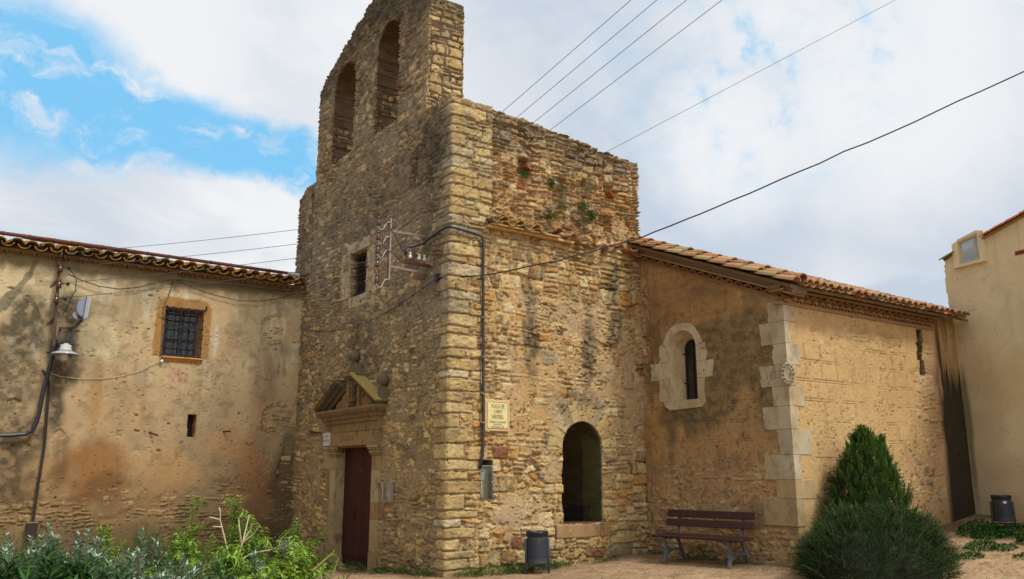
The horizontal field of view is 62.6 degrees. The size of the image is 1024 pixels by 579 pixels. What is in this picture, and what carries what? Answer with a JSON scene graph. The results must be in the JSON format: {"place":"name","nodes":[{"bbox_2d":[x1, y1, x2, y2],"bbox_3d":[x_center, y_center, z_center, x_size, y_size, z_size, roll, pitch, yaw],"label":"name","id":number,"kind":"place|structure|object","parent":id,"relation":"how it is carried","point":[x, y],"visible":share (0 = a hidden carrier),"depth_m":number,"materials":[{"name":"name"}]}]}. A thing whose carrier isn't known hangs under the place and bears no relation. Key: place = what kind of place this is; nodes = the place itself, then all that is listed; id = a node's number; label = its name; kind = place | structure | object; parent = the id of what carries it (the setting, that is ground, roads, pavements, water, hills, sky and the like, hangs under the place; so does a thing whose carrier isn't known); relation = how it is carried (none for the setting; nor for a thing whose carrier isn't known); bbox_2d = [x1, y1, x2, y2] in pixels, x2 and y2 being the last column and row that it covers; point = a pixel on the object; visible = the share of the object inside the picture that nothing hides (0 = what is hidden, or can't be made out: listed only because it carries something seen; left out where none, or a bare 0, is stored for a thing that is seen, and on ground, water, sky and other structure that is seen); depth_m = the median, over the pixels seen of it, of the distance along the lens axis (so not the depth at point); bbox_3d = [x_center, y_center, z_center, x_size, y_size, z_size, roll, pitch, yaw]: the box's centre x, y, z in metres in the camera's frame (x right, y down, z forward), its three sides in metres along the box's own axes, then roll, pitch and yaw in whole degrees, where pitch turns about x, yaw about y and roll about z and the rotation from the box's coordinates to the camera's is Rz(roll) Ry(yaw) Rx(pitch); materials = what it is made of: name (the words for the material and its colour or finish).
{"place":"outdoors","nodes":[
{"label":"outdoors","id":0,"kind":"place"},
{"bbox_2d":[0,0,1023,307],"label":"sky","id":1,"kind":"structure","parent":0,"point":[124,123],"materials":[{"name":"white"}]},
{"bbox_2d":[117,514,1023,578],"bbox_3d":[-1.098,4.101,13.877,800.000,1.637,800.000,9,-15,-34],"label":"ground","id":2,"kind":"structure","parent":0,"point":[626,565],"depth_m":13.93,"materials":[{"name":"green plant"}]},
{"bbox_2d":[0,532,37,570],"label":"sage bush","id":3,"kind":"object","parent":2,"relation":"on","point":[4,545],"visible":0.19,"depth_m":8.77,"materials":[{"name":"green plant"}]},
{"bbox_2d":[3,529,34,557],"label":"lavender clump","id":4,"kind":"object","parent":2,"relation":"on","point":[15,546],"visible":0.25,"depth_m":8.36,"materials":[{"name":"green plant"}]},
{"bbox_2d":[2,524,36,559],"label":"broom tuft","id":5,"kind":"object","parent":2,"relation":"on","point":[22,549],"visible":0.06,"depth_m":9.73,"materials":[{"name":"green plant"}]},
{"bbox_2d":[0,551,47,578],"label":"lance leaf bush","id":6,"kind":"object","parent":2,"relation":"on","point":[12,570],"visible":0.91,"depth_m":6.29,"materials":[{"name":"green plant"}]},
{"bbox_2d":[23,523,43,558],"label":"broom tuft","id":7,"kind":"object","parent":2,"relation":"on","point":[38,542],"visible":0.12,"depth_m":9.62,"materials":[{"name":"green plant"}]},
{"bbox_2d":[18,521,86,572],"bbox_3d":[-5.001,3.112,9.098,0.977,1.205,0.988,9,-15,-34],"label":"sage bush","id":8,"kind":"object","parent":2,"relation":"on","point":[41,545],"visible":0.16,"depth_m":9.08,"materials":[{"name":"green plant"}]},
{"bbox_2d":[12,549,113,578],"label":"lance leaf bush","id":9,"kind":"object","parent":2,"relation":"on","point":[53,572],"visible":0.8,"depth_m":6.55,"materials":[{"name":"green plant"}]},
{"bbox_2d":[56,537,93,563],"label":"lavender clump","id":10,"kind":"object","parent":2,"relation":"on","point":[81,552],"visible":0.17,"depth_m":8.22,"materials":[{"name":"green plant"}]},
{"bbox_2d":[63,528,123,571],"bbox_3d":[-4.471,3.089,8.839,0.930,1.147,1.007,9,-15,-34],"label":"sage bush","id":11,"kind":"object","parent":2,"relation":"on","point":[94,549],"visible":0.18,"depth_m":8.88,"materials":[{"name":"green plant"}]},
{"bbox_2d":[54,553,147,578],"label":"lance leaf bush","id":12,"kind":"object","parent":2,"relation":"on","point":[79,567],"visible":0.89,"depth_m":6.68,"materials":[{"name":"green plant"}]},
{"bbox_2d":[84,524,134,566],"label":"leafy shrub","id":13,"kind":"object","parent":2,"relation":"on","point":[106,538],"visible":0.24,"depth_m":9.26,"materials":[{"name":"green plant"}]},
{"bbox_2d":[107,542,142,577],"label":"lavender clump","id":14,"kind":"object","parent":2,"relation":"on","point":[117,557],"visible":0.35,"depth_m":8.50,"materials":[{"name":"green plant"}]},
{"bbox_2d":[100,569,150,578],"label":"lance leaf bush","id":15,"kind":"object","parent":2,"relation":"on","point":[116,576],"visible":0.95,"depth_m":6.67,"materials":[{"name":"green plant"}]},
{"bbox_2d":[0,541,267,578],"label":"growth","id":16,"kind":"object","parent":2,"relation":"on","point":[112,571],"visible":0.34,"depth_m":7.50,"materials":[{"name":"green plant"}]},
{"bbox_2d":[110,528,174,575],"bbox_3d":[-3.925,3.123,8.966,0.845,1.137,0.924,9,-15,-34],"label":"sage bush","id":17,"kind":"object","parent":2,"relation":"on","point":[144,549],"visible":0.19,"depth_m":9.03,"materials":[{"name":"green plant"}]},
{"bbox_2d":[116,518,174,566],"bbox_3d":[-4.522,3.397,10.411,0.883,1.215,0.889,9,-15,-34],"label":"shrub","id":18,"kind":"object","parent":2,"relation":"on","point":[155,534],"visible":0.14,"depth_m":10.42,"materials":[{"name":"green plant"}]},
{"bbox_2d":[115,553,176,578],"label":"sage bush","id":19,"kind":"object","parent":2,"relation":"on","point":[134,568],"visible":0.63,"depth_m":7.75,"materials":[{"name":"green plant"}]},
{"bbox_2d":[137,524,147,578],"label":"dry stalk","id":20,"kind":"object","parent":19,"relation":"in","point":[140,554],"visible":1,"depth_m":7.76,"materials":[{"name":"brown plant"}]},
{"bbox_2d":[151,526,161,560],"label":"dry stalk","id":21,"kind":"object","parent":19,"relation":"on","point":[155,546],"visible":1,"depth_m":7.82,"materials":[{"name":"brown plant"}]},
{"bbox_2d":[161,529,174,558],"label":"dry stalk","id":22,"kind":"object","parent":19,"relation":"on","point":[167,545],"visible":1,"depth_m":7.86,"materials":[{"name":"brown plant"}]},
{"bbox_2d":[175,540,195,578],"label":"dry stalk","id":23,"kind":"object","parent":19,"relation":"on","point":[182,561],"visible":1,"depth_m":7.88,"materials":[{"name":"brown plant"}]},
{"bbox_2d":[0,231,306,562],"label":"farmhouse","id":24,"kind":"object","parent":2,"relation":"on","point":[206,409],"visible":0.93,"depth_m":18.13,"materials":[{"name":"paint"}]},
{"bbox_2d":[25,522,38,539],"bbox_3d":[-9.372,4.700,16.434,0.200,0.325,0.150,9,-15,-34],"label":"junction box","id":25,"kind":"object","parent":24,"relation":"attached to","point":[31,528],"visible":0.93,"depth_m":16.39,"materials":[{"name":"metal"}]},
{"bbox_2d":[32,369,49,521],"bbox_3d":[-9.405,3.102,16.753,0.243,3.028,0.048,9,-15,-34],"label":"drain pipe","id":26,"kind":"object","parent":24,"relation":"attached to","point":[43,450],"visible":1,"depth_m":16.78,"materials":[{"name":"plastic"}]},
{"bbox_2d":[47,249,71,345],"bbox_3d":[-9.402,0.176,17.367,0.462,2.034,0.221,-5,-13,20],"label":"wall mast","id":27,"kind":"object","parent":24,"relation":"attached to","point":[58,281],"depth_m":17.32,"materials":[{"name":"metal"}]},
{"bbox_2d":[0,346,55,436],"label":"conduit pipe","id":28,"kind":"object","parent":27,"relation":"attached to","point":[41,400],"visible":0.98,"depth_m":16.81,"materials":[{"name":"plastic"}]},
{"bbox_2d":[54,269,76,318],"bbox_3d":[-9.207,0.085,17.404,0.352,1.060,0.059,9,-15,-34],"label":"cable","id":29,"kind":"object","parent":27,"relation":"hanging from","point":[70,298],"visible":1,"depth_m":17.44,"materials":[{"name":"plastic"}]},
{"bbox_2d":[50,340,78,361],"bbox_3d":[-9.079,1.239,17.110,0.524,0.469,0.672,9,-15,-34],"label":"wall lamp","id":30,"kind":"object","parent":24,"relation":"attached to","point":[63,351],"visible":1,"depth_m":16.99,"materials":[{"name":"metal"}]},
{"bbox_2d":[59,296,90,357],"bbox_3d":[-9.003,0.775,17.279,0.415,1.274,0.768,31,-33,-67],"label":"floodlight","id":31,"kind":"object","parent":24,"relation":"attached to","point":[81,309],"visible":0.94,"depth_m":17.19,"materials":[{"name":"paint"}]},
{"bbox_2d":[51,362,158,378],"bbox_3d":[-8.567,1.679,17.729,2.137,0.482,0.013,9,-15,-34],"label":"cord","id":32,"kind":"object","parent":24,"relation":"attached to","point":[106,378],"visible":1,"depth_m":17.79,"materials":[{"name":"plastic"}]},
{"bbox_2d":[160,280,173,355],"bbox_3d":[-7.630,0.621,18.609,0.167,1.731,0.014,9,-15,-34],"label":"wire","id":33,"kind":"object","parent":24,"relation":"attached to","point":[163,317],"visible":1,"depth_m":18.58,"materials":[{"name":"plastic"}]},
{"bbox_2d":[68,273,292,291],"bbox_3d":[-7.287,-0.043,18.939,4.855,0.444,0.020,9,-15,-34],"label":"cable","id":34,"kind":"object","parent":24,"relation":"attached to","point":[175,279],"visible":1,"depth_m":18.78,"materials":[{"name":"plastic"}]},
{"bbox_2d":[161,305,206,357],"bbox_3d":[-7.377,0.947,18.891,0.903,1.205,0.295,9,-15,-34],"label":"window","id":35,"kind":"structure","parent":24,"relation":"in","point":[181,326],"depth_m":18.94,"materials":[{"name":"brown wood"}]},
{"bbox_2d":[177,280,293,300],"bbox_3d":[-6.404,0.090,19.569,2.756,0.346,0.016,9,-15,-34],"label":"cable","id":36,"kind":"object","parent":24,"relation":"hanging from","point":[230,298],"visible":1,"depth_m":19.48,"materials":[{"name":"plastic"}]},
{"bbox_2d":[299,279,433,331],"bbox_3d":[-3.283,0.164,17.811,0.036,1.253,6.710,8,-15,-34],"label":"cable","id":37,"kind":"object","parent":24,"relation":"attached to","point":[376,317],"visible":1,"depth_m":16.82,"materials":[{"name":"plastic"}]},
{"bbox_2d":[125,540,203,576],"bbox_3d":[-3.526,3.141,8.785,0.733,1.019,0.912,-3,-13,15],"label":"leafy shrub","id":38,"kind":"object","parent":2,"relation":"on","point":[175,547],"visible":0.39,"depth_m":8.89,"materials":[{"name":"green plant"}]},
{"bbox_2d":[141,552,204,578],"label":"sage bush","id":39,"kind":"object","parent":2,"relation":"on","point":[184,575],"visible":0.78,"depth_m":8.22,"materials":[{"name":"green plant"}]},
{"bbox_2d":[164,497,213,567],"bbox_3d":[-3.829,3.205,10.027,0.767,1.430,0.558,-10,-16,40],"label":"leafy shrub","id":40,"kind":"object","parent":2,"relation":"on","point":[192,531],"visible":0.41,"depth_m":10.10,"materials":[{"name":"green plant"}]},
{"bbox_2d":[198,541,209,578],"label":"dry stalk","id":41,"kind":"object","parent":2,"relation":"on","point":[203,561],"visible":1,"depth_m":7.94,"materials":[{"name":"brown plant"}]},
{"bbox_2d":[178,541,267,578],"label":"leafy shrub","id":42,"kind":"object","parent":2,"relation":"on","point":[234,559],"visible":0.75,"depth_m":8.31,"materials":[{"name":"green plant"}]},
{"bbox_2d":[203,494,275,575],"bbox_3d":[-3.129,3.102,9.680,0.778,1.481,0.980,9,-15,-34],"label":"leafy shrub","id":43,"kind":"object","parent":2,"relation":"on","point":[254,547],"visible":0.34,"depth_m":9.68,"materials":[{"name":"green plant"}]},
{"bbox_2d":[209,507,269,557],"bbox_3d":[-2.968,2.811,9.160,0.654,0.874,0.117,4,-13,-17],"label":"bare shrub","id":44,"kind":"object","parent":2,"relation":"on","point":[243,540],"visible":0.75,"depth_m":9.17,"materials":[{"name":"beige plant"}]},
{"bbox_2d":[237,550,273,578],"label":"sage bush","id":45,"kind":"object","parent":2,"relation":"on","point":[259,568],"visible":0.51,"depth_m":9.14,"materials":[{"name":"green plant"}]},
{"bbox_2d":[247,551,307,578],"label":"leafy shrub","id":46,"kind":"object","parent":2,"relation":"on","point":[280,574],"visible":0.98,"depth_m":8.59,"materials":[{"name":"green plant"}]},
{"bbox_2d":[284,544,285,576],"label":"dry stalk","id":47,"kind":"object","parent":46,"relation":"in","point":[284,559],"visible":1,"depth_m":8.61,"materials":[{"name":"brown plant"}]},
{"bbox_2d":[254,518,341,578],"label":"leafy shrub","id":48,"kind":"object","parent":2,"relation":"on","point":[297,555],"visible":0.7,"depth_m":9.90,"materials":[{"name":"green plant"}]},
{"bbox_2d":[313,553,331,569],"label":"dry stalk","id":49,"kind":"object","parent":2,"relation":"on","point":[321,562],"visible":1,"depth_m":8.69,"materials":[{"name":"beige plant"}]},
{"bbox_2d":[286,544,746,576],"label":"wall foot weeds","id":50,"kind":"object","parent":2,"relation":"on","point":[508,569],"depth_m":14.51,"materials":[{"name":"green plant"}]},
{"bbox_2d":[525,530,549,573],"bbox_3d":[0.422,4.437,14.150,0.383,0.739,0.374,-6,-14,24],"label":"litter bin","id":51,"kind":"object","parent":2,"relation":"on","point":[537,546],"visible":0.97,"depth_m":14.04,"materials":[{"name":"metal"}]},
{"bbox_2d":[289,0,975,576],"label":"church","id":52,"kind":"structure","parent":2,"relation":"on","point":[643,386],"depth_m":16.04,"materials":[{"name":"stone"}]},
{"bbox_2d":[310,191,312,275],"bbox_3d":[-4.882,-1.448,20.529,0.011,2.346,0.172,9,-15,-34],"label":"wire","id":53,"kind":"object","parent":52,"relation":"attached to","point":[312,226],"visible":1,"depth_m":20.57,"materials":[{"name":"plastic"}]},
{"bbox_2d":[323,433,330,445],"bbox_3d":[-3.967,3.210,18.050,0.026,0.275,0.340,9,-15,-34],"label":"name plate","id":54,"kind":"object","parent":52,"relation":"attached to","point":[326,438],"visible":1,"depth_m":18.02,"materials":[{"name":"ceramic"}]},
{"bbox_2d":[342,447,363,566],"bbox_3d":[-3.237,4.388,17.246,0.075,2.400,0.855,9,-15,-34],"label":"door leaf","id":55,"kind":"structure","parent":52,"relation":"in","point":[351,531],"depth_m":17.20,"materials":[{"name":"brown wood"}]},
{"bbox_2d":[340,235,374,308],"bbox_3d":[-3.234,-0.333,18.150,0.253,1.470,1.660,9,-15,-34],"label":"facade window","id":56,"kind":"structure","parent":52,"relation":"in","point":[362,273],"depth_m":18.22,"materials":[{"name":"stone"}]},
{"bbox_2d":[360,447,374,567],"bbox_3d":[-2.739,4.237,16.555,0.075,2.400,0.855,9,-15,-34],"label":"door leaf","id":57,"kind":"structure","parent":52,"relation":"in","point":[367,458],"depth_m":16.71,"materials":[{"name":"brown wood"}]},
{"bbox_2d":[382,482,393,501],"bbox_3d":[-2.300,3.740,15.600,0.080,0.355,0.330,9,-15,-34],"label":"notice box","id":58,"kind":"object","parent":52,"relation":"attached to","point":[388,491],"visible":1,"depth_m":15.52,"materials":[{"name":"metal"}]},
{"bbox_2d":[374,216,427,287],"bbox_3d":[-1.988,-0.617,15.305,1.071,1.319,0.100,9,-15,-34],"label":"insulator bracket","id":59,"kind":"object","parent":52,"relation":"attached to","point":[377,252],"visible":1,"depth_m":15.13,"materials":[{"name":"metal"}]},
{"bbox_2d":[63,260,375,297],"bbox_3d":[-5.859,-0.168,16.138,7.281,0.190,0.010,-4,-13,19],"label":"wire","id":60,"kind":"object","parent":59,"relation":"attached to","point":[221,281],"visible":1,"depth_m":16.01,"materials":[{"name":"plastic"}]},
{"bbox_2d":[65,247,374,282],"bbox_3d":[-5.852,-0.441,16.203,7.270,0.129,0.010,-4,-13,19],"label":"wire","id":61,"kind":"object","parent":59,"relation":"attached to","point":[221,267],"visible":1,"depth_m":16.07,"materials":[{"name":"plastic"}]},
{"bbox_2d":[65,219,376,252],"bbox_3d":[-5.860,-0.992,16.317,7.283,0.066,0.010,-4,-13,19],"label":"wire","id":62,"kind":"object","parent":59,"relation":"attached to","point":[227,237],"visible":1,"depth_m":16.17,"materials":[{"name":"plastic"}]},
{"bbox_2d":[68,233,376,266],"bbox_3d":[-5.857,-0.714,16.259,7.278,0.072,0.010,-4,-13,19],"label":"wire","id":63,"kind":"object","parent":59,"relation":"attached to","point":[224,252],"visible":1,"depth_m":16.11,"materials":[{"name":"plastic"}]},
{"bbox_2d":[384,218,405,255],"bbox_3d":[-2.092,-0.952,15.249,0.486,0.637,0.105,9,-15,-37],"label":"cable","id":64,"kind":"object","parent":59,"relation":"attached to","point":[395,236],"visible":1,"depth_m":15.20,"materials":[{"name":"plastic"}]},
{"bbox_2d":[383,246,406,263],"bbox_3d":[-2.094,-0.629,15.190,0.493,0.258,0.085,9,-15,-37],"label":"cable","id":65,"kind":"object","parent":59,"relation":"attached to","point":[395,256],"visible":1,"depth_m":15.16,"materials":[{"name":"plastic"}]},
{"bbox_2d":[379,0,630,218],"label":"wire","id":66,"kind":"object","parent":59,"relation":"attached to","point":[514,101],"visible":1,"depth_m":11.62,"materials":[{"name":"plastic"}]},
{"bbox_2d":[382,0,656,230],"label":"wire","id":67,"kind":"object","parent":59,"relation":"attached to","point":[527,108],"visible":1,"depth_m":11.82,"materials":[{"name":"plastic"}]},
{"bbox_2d":[378,1,684,246],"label":"wire","id":68,"kind":"object","parent":59,"relation":"attached to","point":[541,116],"visible":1,"depth_m":12.07,"materials":[{"name":"plastic"}]},
{"bbox_2d":[380,0,721,258],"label":"wire","id":69,"kind":"object","parent":59,"relation":"attached to","point":[560,122],"visible":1,"depth_m":12.39,"materials":[{"name":"plastic"}]},
{"bbox_2d":[407,252,430,267],"bbox_3d":[-1.702,-0.543,15.432,0.456,0.272,0.067,3,-13,-14],"label":"bracket","id":70,"kind":"object","parent":52,"relation":"attached to","point":[418,263],"visible":1,"depth_m":15.41,"materials":[{"name":"metal"}]},
{"bbox_2d":[411,0,894,254],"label":"wire","id":71,"kind":"object","parent":70,"relation":"attached to","point":[681,112],"visible":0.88,"depth_m":16.59,"materials":[{"name":"plastic"}]},
{"bbox_2d":[434,274,439,290],"bbox_3d":[-1.306,-0.116,15.032,0.136,0.342,0.186,9,-15,-34],"label":"cable anchor","id":72,"kind":"object","parent":52,"relation":"attached to","point":[436,279],"visible":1,"depth_m":15.06,"materials":[{"name":"plastic"}]},
{"bbox_2d":[404,225,486,468],"bbox_3d":[-1.243,0.985,14.796,1.513,4.227,0.608,-2,-13,11],"label":"conduit pipe","id":73,"kind":"object","parent":52,"relation":"attached to","point":[483,356],"visible":0.99,"depth_m":14.97,"materials":[{"name":"plastic"}]},
{"bbox_2d":[479,465,492,499],"bbox_3d":[-0.470,3.336,14.559,0.261,0.580,0.140,9,-15,-34],"label":"meter box","id":74,"kind":"object","parent":52,"relation":"attached to","point":[486,482],"visible":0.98,"depth_m":14.60,"materials":[{"name":"plastic"}]},
{"bbox_2d":[485,399,509,431],"bbox_3d":[-0.278,2.225,14.876,0.528,0.558,0.108,9,-15,-34],"label":"street sign","id":75,"kind":"object","parent":52,"relation":"attached to","point":[497,415],"visible":1,"depth_m":14.83,"materials":[{"name":"paint"}]},
{"bbox_2d":[518,166,530,178],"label":"wall plant","id":76,"kind":"object","parent":52,"relation":"attached to","point":[524,172],"depth_m":16.13,"materials":[{"name":"green plant"}]},
{"bbox_2d":[544,208,558,223],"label":"wall plant","id":77,"kind":"object","parent":52,"relation":"attached to","point":[550,216],"depth_m":16.32,"materials":[{"name":"green plant"}]},
{"bbox_2d":[547,177,556,188],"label":"wall plant","id":78,"kind":"object","parent":52,"relation":"attached to","point":[552,184],"depth_m":16.48,"materials":[{"name":"green plant"}]},
{"bbox_2d":[554,177,568,200],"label":"wall plant","id":79,"kind":"object","parent":52,"relation":"attached to","point":[562,189],"depth_m":16.59,"materials":[{"name":"green plant"}]},
{"bbox_2d":[554,195,570,215],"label":"wall plant","id":80,"kind":"object","parent":52,"relation":"attached to","point":[563,206],"depth_m":16.51,"materials":[{"name":"green plant"}]},
{"bbox_2d":[572,215,592,234],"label":"wall plant","id":81,"kind":"object","parent":52,"relation":"attached to","point":[582,219],"depth_m":16.76,"materials":[{"name":"green plant"}]},
{"bbox_2d":[577,199,590,215],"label":"wall plant","id":82,"kind":"object","parent":52,"relation":"attached to","point":[581,206],"depth_m":16.85,"materials":[{"name":"green plant"}]},
{"bbox_2d":[582,177,596,196],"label":"wall plant","id":83,"kind":"object","parent":52,"relation":"attached to","point":[588,186],"depth_m":17.00,"materials":[{"name":"green plant"}]},
{"bbox_2d":[588,211,597,221],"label":"wall plant","id":84,"kind":"object","parent":52,"relation":"attached to","point":[591,215],"depth_m":16.97,"materials":[{"name":"green plant"}]},
{"bbox_2d":[437,71,1023,277],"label":"cable","id":85,"kind":"object","parent":52,"relation":"attached to","point":[747,193],"visible":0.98,"depth_m":14.77,"materials":[{"name":"plastic"}]},
{"bbox_2d":[315,552,989,578],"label":"pebbles","id":86,"kind":"object","parent":2,"relation":"on","point":[560,568],"visible":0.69,"depth_m":14.64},
{"bbox_2d":[652,509,755,568],"bbox_3d":[3.333,4.291,14.556,0.673,0.893,1.760,12,-17,-43],"label":"park bench","id":87,"kind":"object","parent":2,"relation":"on","point":[742,524],"visible":0.99,"depth_m":14.58,"materials":[{"name":"brown wood"}]},
{"bbox_2d":[805,496,847,544],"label":"rosemary bush","id":88,"kind":"object","parent":2,"relation":"on","point":[826,509],"visible":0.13,"depth_m":13.48,"materials":[{"name":"green plant"}]},
{"bbox_2d":[817,423,920,526],"bbox_3d":[5.845,3.387,13.925,1.672,2.344,1.737,-8,-15,32],"label":"conifer","id":89,"kind":"object","parent":2,"relation":"on","point":[869,477],"visible":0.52,"depth_m":13.73,"materials":[{"name":"green plant"}]},
{"bbox_2d":[789,498,965,578],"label":"rosemary bush","id":90,"kind":"object","parent":2,"relation":"on","point":[863,544],"visible":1,"depth_m":12.12,"materials":[{"name":"green plant"}]},
{"bbox_2d":[939,210,1023,519],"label":"rendered house","id":91,"kind":"structure","parent":2,"relation":"on","point":[984,274],"depth_m":16.82,"materials":[{"name":"paint"}]},
{"bbox_2d":[952,230,987,268],"bbox_3d":[9.617,-0.832,17.586,0.370,0.695,0.770,5,-13,-23],"label":"attic window","id":92,"kind":"structure","parent":91,"relation":"in","point":[970,249],"depth_m":17.54,"materials":[{"name":"paint"}]},
{"bbox_2d":[954,519,1023,559],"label":"clover patch","id":93,"kind":"object","parent":2,"relation":"on","point":[1000,531],"visible":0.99,"depth_m":14.77,"materials":[{"name":"green plant"}]},
{"bbox_2d":[989,495,1016,529],"bbox_3d":[8.984,4.104,15.424,0.336,0.665,0.344,5,-13,-22],"label":"litter bin","id":94,"kind":"object","parent":2,"relation":"on","point":[1002,507],"visible":0.98,"depth_m":15.33,"materials":[{"name":"paint"}]}
]}

